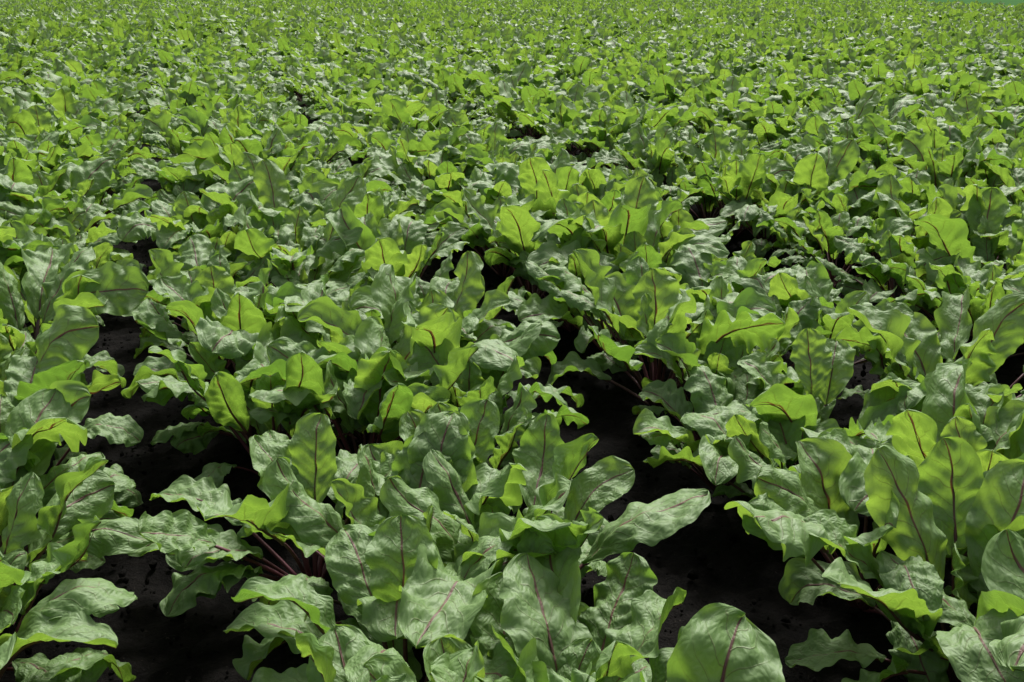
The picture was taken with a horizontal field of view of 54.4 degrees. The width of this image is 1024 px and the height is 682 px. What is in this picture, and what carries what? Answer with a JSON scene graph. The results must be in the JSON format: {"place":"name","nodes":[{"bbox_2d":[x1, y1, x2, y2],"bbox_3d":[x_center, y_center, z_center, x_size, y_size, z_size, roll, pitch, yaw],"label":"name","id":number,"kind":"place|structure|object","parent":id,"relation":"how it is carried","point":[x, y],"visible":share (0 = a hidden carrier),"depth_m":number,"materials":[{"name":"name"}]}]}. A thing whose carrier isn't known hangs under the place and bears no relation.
{"place":"outdoors","nodes":[
{"label":"outdoors","id":0,"kind":"place"},
{"bbox_2d":[0,0,1023,681],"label":"beet field","id":1,"kind":"structure","parent":0,"point":[872,128],"depth_m":3.55,"materials":[{"name":"green plant"}]},
{"bbox_2d":[0,50,1023,681],"bbox_3d":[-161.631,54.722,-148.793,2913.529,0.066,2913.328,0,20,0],"label":"ground","id":2,"kind":"structure","parent":0,"point":[138,648],"depth_m":2.57,"materials":[{"name":"soil"}]},
{"bbox_2d":[128,412,402,616],"bbox_3d":[-0.527,0.389,2.268,0.658,0.417,0.593,-10,22,-26],"label":"beet plant","id":3,"kind":"object","parent":2,"relation":"on","point":[184,539],"visible":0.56,"depth_m":2.23,"materials":[{"name":"green plant"}]},
{"bbox_2d":[224,514,588,681],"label":"beet plant","id":4,"kind":"object","parent":2,"relation":"on","point":[360,562],"visible":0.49,"depth_m":1.89,"materials":[{"name":"green plant"}]},
{"bbox_2d":[327,399,608,561],"bbox_3d":[-0.157,0.373,2.330,0.621,0.404,0.672,-10,22,-26],"label":"beet plant","id":5,"kind":"object","parent":2,"relation":"on","point":[483,416],"visible":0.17,"depth_m":2.38,"materials":[{"name":"green plant"}]},
{"bbox_2d":[25,210,1023,681],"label":"soil clods","id":6,"kind":"object","parent":2,"relation":"on","point":[693,572],"visible":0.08,"depth_m":2.53,"materials":[{"name":"brown soil"}]},
{"bbox_2d":[698,328,925,465],"bbox_3d":[0.848,0.214,2.745,0.673,0.425,0.625,6,21,17],"label":"beet plant","id":7,"kind":"object","parent":2,"relation":"on","point":[823,367],"visible":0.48,"depth_m":2.81,"materials":[{"name":"green plant"}]},
{"bbox_2d":[922,0,1023,5],"bbox_3d":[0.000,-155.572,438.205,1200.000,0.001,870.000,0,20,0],"label":"distant field","id":8,"kind":"structure","parent":0,"point":[1012,2],"depth_m":77.94,"materials":[{"name":"green plant"}]}
]}

